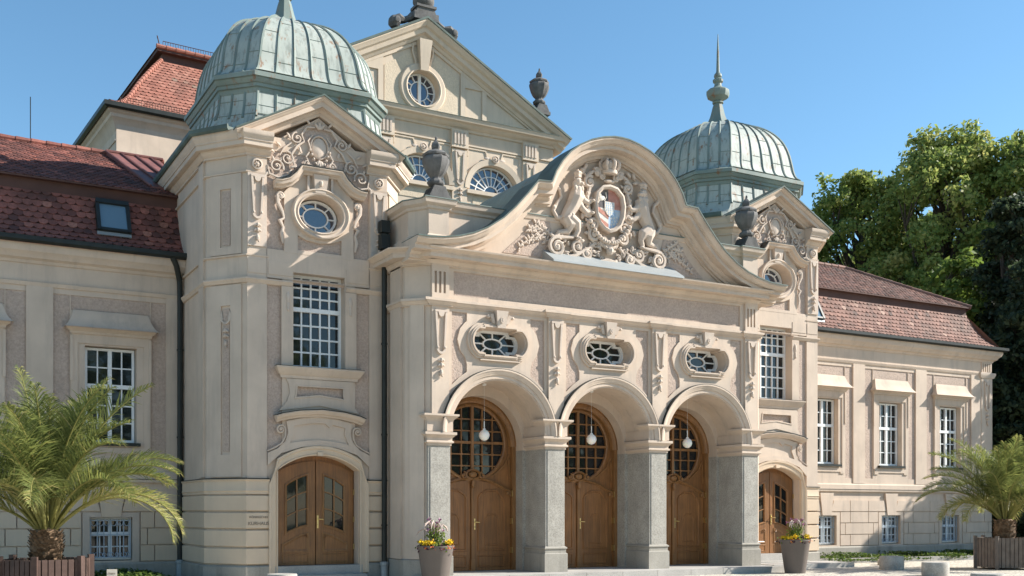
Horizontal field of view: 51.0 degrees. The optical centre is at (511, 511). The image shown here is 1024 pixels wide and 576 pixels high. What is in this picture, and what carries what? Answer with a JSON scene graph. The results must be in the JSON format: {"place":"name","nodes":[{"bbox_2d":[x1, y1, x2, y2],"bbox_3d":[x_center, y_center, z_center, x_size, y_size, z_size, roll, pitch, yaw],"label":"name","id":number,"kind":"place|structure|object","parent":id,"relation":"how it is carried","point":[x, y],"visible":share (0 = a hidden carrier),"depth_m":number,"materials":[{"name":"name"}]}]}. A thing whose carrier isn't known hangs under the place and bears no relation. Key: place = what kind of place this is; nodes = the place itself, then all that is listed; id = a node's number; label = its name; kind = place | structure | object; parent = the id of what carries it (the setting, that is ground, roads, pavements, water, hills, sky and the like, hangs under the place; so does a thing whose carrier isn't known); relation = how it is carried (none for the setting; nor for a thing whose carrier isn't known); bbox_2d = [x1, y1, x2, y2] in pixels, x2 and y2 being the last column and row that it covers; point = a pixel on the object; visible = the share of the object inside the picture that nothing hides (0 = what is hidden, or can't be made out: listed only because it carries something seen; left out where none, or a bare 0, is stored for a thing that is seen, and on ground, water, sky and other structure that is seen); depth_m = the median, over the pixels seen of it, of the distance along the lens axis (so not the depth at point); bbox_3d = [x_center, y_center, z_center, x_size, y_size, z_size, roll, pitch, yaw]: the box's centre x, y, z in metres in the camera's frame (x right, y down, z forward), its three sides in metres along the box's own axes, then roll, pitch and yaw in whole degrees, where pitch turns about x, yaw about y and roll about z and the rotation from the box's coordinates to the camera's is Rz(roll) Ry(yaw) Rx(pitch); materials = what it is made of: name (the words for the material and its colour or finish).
{"place":"outdoors","nodes":[
{"label":"outdoors","id":0,"kind":"place"},
{"bbox_2d":[0,0,1023,259],"label":"sky","id":1,"kind":"structure","parent":0,"point":[843,84],"materials":[{"name":"blue"}]},
{"bbox_2d":[690,560,1023,575],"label":"pavement","id":2,"kind":"structure","parent":0,"point":[957,568],"depth_m":27.27,"materials":[{"name":"beige stone"}]},
{"bbox_2d":[0,554,93,575],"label":"planter","id":3,"kind":"object","parent":2,"relation":"on","point":[13,565],"visible":0.87,"depth_m":15.39,"materials":[{"name":"brown wood"}]},
{"bbox_2d":[0,364,189,560],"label":"palm tree","id":4,"kind":"object","parent":3,"relation":"in","point":[45,472],"visible":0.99,"depth_m":15.54,"materials":[{"name":"green plant"}]},
{"bbox_2d":[107,569,116,575],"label":"sign","id":5,"kind":"object","parent":2,"relation":"on","point":[111,572],"visible":1,"depth_m":19.00,"materials":[{"name":"white"}]},
{"bbox_2d":[267,573,296,575],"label":"stone bollard","id":6,"kind":"object","parent":2,"relation":"on","point":[283,574],"visible":1,"depth_m":19.98,"materials":[{"name":"grey stone"}]},
{"bbox_2d":[417,545,453,575],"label":"tall planter","id":7,"kind":"object","parent":2,"relation":"on","point":[436,562],"visible":0.84,"depth_m":21.64,"materials":[{"name":"concrete"}]},
{"bbox_2d":[415,517,456,552],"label":"flowering plants","id":8,"kind":"object","parent":7,"relation":"in","point":[434,536],"visible":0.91,"depth_m":21.82,"materials":[{"name":"yellow plant"}]},
{"bbox_2d":[0,0,1008,575],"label":"concert house","id":9,"kind":"structure","parent":2,"relation":"on","point":[282,282],"depth_m":24.57,"materials":[{"name":"paint"}]},
{"bbox_2d":[90,517,130,559],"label":"basement window","id":10,"kind":"structure","parent":9,"relation":"in","point":[110,537],"depth_m":24.14,"materials":[{"name":"white glass"}]},
{"bbox_2d":[85,347,140,446],"bbox_3d":[-9.003,-2.560,24.082,1.240,2.190,0.380,0,0,-29],"label":"window","id":11,"kind":"structure","parent":9,"relation":"in","point":[100,363],"depth_m":24.26,"materials":[{"name":"glass"}]},
{"bbox_2d":[278,456,353,565],"bbox_3d":[-4.282,0.052,23.387,1.800,2.545,0.170,0,0,-29],"label":"side door","id":12,"kind":"structure","parent":9,"relation":"in","point":[316,493],"depth_m":23.39,"materials":[{"name":"brown wood"}]},
{"bbox_2d":[275,174,361,252],"bbox_3d":[-4.206,-6.444,23.253,1.950,1.543,0.538,0,0,-29],"label":"window","id":13,"kind":"structure","parent":9,"relation":"in","point":[315,219],"depth_m":23.29,"materials":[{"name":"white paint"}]},
{"bbox_2d":[274,275,364,381],"bbox_3d":[-4.197,-3.965,23.237,1.970,2.260,0.495,0,0,-29],"label":"window","id":14,"kind":"structure","parent":9,"relation":"in","point":[310,314],"depth_m":23.36,"materials":[{"name":"glass"}]},
{"bbox_2d":[399,38,445,110],"bbox_3d":[-2.856,-13.785,34.210,1.622,2.281,0.620,0,0,-29],"label":"round window","id":15,"kind":"structure","parent":9,"relation":"in","point":[416,90],"depth_m":34.27,"materials":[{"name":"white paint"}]},
{"bbox_2d":[388,0,457,39],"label":"gable finial","id":16,"kind":"object","parent":9,"relation":"on","point":[419,9],"visible":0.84,"depth_m":33.86,"materials":[{"name":"stone"}]},
{"bbox_2d":[408,155,444,184],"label":"lunette window","id":17,"kind":"structure","parent":9,"relation":"in","point":[420,174],"depth_m":34.40,"materials":[{"name":"blue glass"}]},
{"bbox_2d":[422,137,450,198],"bbox_3d":[-1.644,-7.379,23.148,0.573,1.406,0.602,0,0,-29],"label":"stone urn","id":18,"kind":"object","parent":9,"relation":"on","point":[435,161],"visible":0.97,"depth_m":22.98,"materials":[{"name":"grey stone"}]},
{"bbox_2d":[450,397,515,570],"bbox_3d":[-0.926,-0.635,24.867,2.240,4.020,0.230,0,0,-29],"label":"entrance door","id":19,"kind":"structure","parent":9,"relation":"in","point":[482,473],"depth_m":25.01,"materials":[{"name":"brown wood"}]},
{"bbox_2d":[479,383,489,440],"bbox_3d":[-0.629,-2.248,24.340,0.244,1.295,0.244,0,0,-29],"label":"globe lamp","id":20,"kind":"object","parent":9,"relation":"hanging from","point":[484,434],"visible":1,"depth_m":24.27,"materials":[{"name":"white glass"}]},
{"bbox_2d":[469,168,511,193],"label":"lunette window","id":21,"kind":"structure","parent":9,"relation":"in","point":[491,180],"depth_m":35.67,"materials":[{"name":"glass"}]},
{"bbox_2d":[467,310,530,362],"bbox_3d":[-0.337,-3.855,23.823,1.600,1.100,0.569,0,0,-29],"label":"window","id":22,"kind":"structure","parent":9,"relation":"in","point":[484,345],"depth_m":23.87,"materials":[{"name":"white paint"}]},
{"bbox_2d":[529,68,550,116],"bbox_3d":[0.916,-14.137,36.234,0.661,1.624,0.696,0,0,-29],"label":"stone urn","id":23,"kind":"object","parent":9,"relation":"on","point":[539,86],"visible":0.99,"depth_m":36.04,"materials":[{"name":"grey stone"}]},
{"bbox_2d":[586,391,596,444],"bbox_3d":[1.906,-2.248,25.770,0.244,1.295,0.244,0,0,-29],"label":"globe lamp","id":24,"kind":"object","parent":9,"relation":"hanging from","point":[591,438],"visible":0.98,"depth_m":25.72,"materials":[{"name":"white glass"}]},
{"bbox_2d":[565,403,617,567],"bbox_3d":[1.608,-0.635,26.297,2.240,4.020,0.230,0,0,-29],"label":"entrance door","id":25,"kind":"structure","parent":9,"relation":"in","point":[590,470],"depth_m":26.49,"materials":[{"name":"brown wood"}]},
{"bbox_2d":[579,322,636,371],"bbox_3d":[2.198,-3.855,25.253,1.600,1.100,0.569,0,0,-29],"label":"window","id":26,"kind":"structure","parent":9,"relation":"in","point":[599,355],"depth_m":25.31,"materials":[{"name":"white paint"}]},
{"bbox_2d":[682,430,691,447],"bbox_3d":[4.440,-2.248,27.200,0.244,1.295,0.244,0,0,-29],"label":"globe lamp","id":27,"kind":"object","parent":9,"relation":"hanging from","point":[687,442],"visible":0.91,"depth_m":27.12,"materials":[{"name":"white glass"}]},
{"bbox_2d":[666,409,708,564],"bbox_3d":[4.143,-0.635,27.727,2.240,4.020,0.230,0,0,-29],"label":"entrance door","id":28,"kind":"structure","parent":9,"relation":"in","point":[687,469],"depth_m":27.98,"materials":[{"name":"brown wood"}]},
{"bbox_2d":[680,332,730,378],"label":"window","id":29,"kind":"structure","parent":9,"relation":"in","point":[694,363],"depth_m":26.74,"materials":[{"name":"white paint"}]},
{"bbox_2d":[734,195,759,247],"bbox_3d":[5.986,-7.379,27.452,0.573,1.406,0.602,0,0,-29],"label":"stone urn","id":30,"kind":"object","parent":9,"relation":"on","point":[746,216],"visible":0.97,"depth_m":27.28,"materials":[{"name":"grey stone"}]},
{"bbox_2d":[759,468,793,553],"bbox_3d":[7.145,0.052,29.834,1.800,2.545,0.170,0,0,-29],"label":"side door","id":31,"kind":"structure","parent":9,"relation":"in","point":[775,487],"depth_m":29.89,"materials":[{"name":"brown wood"}]},
{"bbox_2d":[759,248,802,307],"bbox_3d":[7.220,-6.444,29.700,1.950,1.543,0.538,0,0,-29],"label":"window","id":32,"kind":"structure","parent":9,"relation":"in","point":[769,274],"depth_m":29.76,"materials":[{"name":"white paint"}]},
{"bbox_2d":[759,327,805,409],"bbox_3d":[7.230,-3.965,29.684,1.970,2.260,0.495,0,0,-29],"label":"window","id":33,"kind":"structure","parent":9,"relation":"in","point":[771,347],"depth_m":29.89,"materials":[{"name":"grey glass"}]},
{"bbox_2d":[817,516,833,544],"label":"basement window","id":34,"kind":"structure","parent":9,"relation":"in","point":[826,523],"depth_m":34.98,"materials":[{"name":"white glass"}]},
{"bbox_2d":[818,399,841,466],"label":"window","id":35,"kind":"structure","parent":9,"relation":"in","point":[825,407],"depth_m":35.10,"materials":[{"name":"glass"}]},
{"bbox_2d":[882,515,897,543],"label":"basement window","id":36,"kind":"structure","parent":9,"relation":"in","point":[888,521],"depth_m":36.42,"materials":[{"name":"white paint"}]},
{"bbox_2d":[878,403,905,467],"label":"window","id":37,"kind":"structure","parent":9,"relation":"in","point":[887,412],"depth_m":36.53,"materials":[{"name":"glass"}]},
{"bbox_2d":[942,515,956,541],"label":"basement window","id":38,"kind":"structure","parent":9,"relation":"in","point":[948,523],"depth_m":37.91,"materials":[{"name":"white paint"}]},
{"bbox_2d":[938,407,963,469],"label":"window","id":39,"kind":"structure","parent":9,"relation":"in","point":[947,415],"depth_m":38.03,"materials":[{"name":"white paint"}]},
{"bbox_2d":[449,564,771,575],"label":"platform","id":40,"kind":"structure","parent":2,"relation":"on","point":[570,570],"depth_m":25.04,"materials":[{"name":"stone"}]},
{"bbox_2d":[483,566,783,575],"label":"step","id":41,"kind":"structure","parent":2,"relation":"on","point":[714,571],"depth_m":25.40,"materials":[{"name":"stone"}]},
{"bbox_2d":[779,539,810,573],"bbox_3d":[7.013,1.109,26.608,0.770,0.830,0.770,0,0,-29],"label":"tall planter","id":42,"kind":"object","parent":2,"relation":"on","point":[795,556],"visible":0.91,"depth_m":26.35,"materials":[{"name":"stone"}]},
{"bbox_2d":[776,518,814,544],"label":"flowering plants","id":43,"kind":"object","parent":42,"relation":"in","point":[796,532],"visible":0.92,"depth_m":26.50,"materials":[{"name":"yellow plant"}]},
{"bbox_2d":[761,561,853,568],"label":"steps","id":44,"kind":"structure","parent":2,"relation":"on","point":[824,564],"depth_m":29.04,"materials":[{"name":"stone"}]},
{"bbox_2d":[879,556,903,569],"bbox_3d":[9.961,1.345,28.180,0.626,0.360,0.622,0,0,41],"label":"stone bollard","id":45,"kind":"object","parent":2,"relation":"on","point":[891,562],"visible":1,"depth_m":27.92,"materials":[{"name":"grey stone"}]},
{"bbox_2d":[820,555,972,562],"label":"bed kerb","id":46,"kind":"structure","parent":2,"relation":"on","point":[938,558],"depth_m":33.17,"materials":[{"name":"stone"}]},
{"bbox_2d":[921,562,949,575],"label":"stone bollard","id":47,"kind":"object","parent":2,"relation":"on","point":[935,568],"visible":1,"depth_m":25.19,"materials":[{"name":"grey stone"}]},
{"bbox_2d":[970,573,1004,575],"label":"stone bollard","id":48,"kind":"object","parent":2,"relation":"on","point":[986,574],"visible":1,"depth_m":20.63,"materials":[{"name":"grey stone"}]},
{"bbox_2d":[973,535,1023,569],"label":"planter box","id":49,"kind":"object","parent":2,"relation":"on","point":[996,552],"visible":0.97,"depth_m":28.01,"materials":[{"name":"brown wood"}]},
{"bbox_2d":[913,433,1023,538],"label":"palm tree","id":50,"kind":"object","parent":49,"relation":"in","point":[1001,477],"visible":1,"depth_m":28.37,"materials":[{"name":"green plant"}]},
{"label":"planting bed","id":51,"kind":"structure","parent":2,"relation":"on","visible":0},
{"bbox_2d":[820,549,972,561],"bbox_3d":[13.537,1.379,34.853,10.892,0.244,3.095,0,0,-29],"label":"ground cover","id":52,"kind":"object","parent":51,"relation":"on","point":[844,556],"visible":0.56,"depth_m":33.69,"materials":[{"name":"green plant"}]},
{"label":"planting bed","id":53,"kind":"structure","parent":2,"relation":"on","visible":0},
{"bbox_2d":[94,567,174,575],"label":"ground cover","id":54,"kind":"object","parent":53,"relation":"on","point":[124,572],"visible":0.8,"depth_m":22.65,"materials":[{"name":"green plant"}]},
{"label":"ground","id":55,"kind":"structure","parent":0,"visible":0},
{"bbox_2d":[811,167,969,299],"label":"broadleaf tree","id":56,"kind":"object","parent":55,"relation":"on","point":[854,203],"visible":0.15,"depth_m":56.41,"materials":[{"name":"green plant"}]},
{"bbox_2d":[835,210,955,260],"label":"broadleaf tree","id":57,"kind":"object","parent":55,"relation":"on","point":[927,214],"depth_m":64.69,"materials":[{"name":"green plant"}]},
{"bbox_2d":[857,118,1019,297],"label":"broadleaf tree","id":58,"kind":"object","parent":55,"relation":"on","point":[932,170],"visible":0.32,"depth_m":52.96,"materials":[{"name":"green plant"}]},
{"bbox_2d":[921,247,1001,327],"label":"tree","id":59,"kind":"object","parent":55,"relation":"on","point":[948,280],"visible":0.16,"depth_m":45.97,"materials":[{"name":"green plant"}]},
{"bbox_2d":[939,128,1023,297],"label":"broadleaf tree","id":60,"kind":"object","parent":55,"relation":"on","point":[1010,171],"visible":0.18,"depth_m":52.17,"materials":[{"name":"green plant"}]},
{"bbox_2d":[960,190,1023,376],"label":"conifer","id":61,"kind":"object","parent":55,"relation":"on","point":[1004,237],"visible":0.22,"depth_m":43.64,"materials":[{"name":"green plant"}]},
{"bbox_2d":[987,258,1023,535],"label":"conifer","id":62,"kind":"object","parent":55,"relation":"on","point":[1010,334],"visible":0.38,"depth_m":40.44,"materials":[{"name":"green plant"}]},
{"bbox_2d":[992,372,1023,536],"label":"conifer","id":63,"kind":"object","parent":55,"relation":"on","point":[1002,430],"visible":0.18,"depth_m":39.69,"materials":[{"name":"green plant"}]}
]}

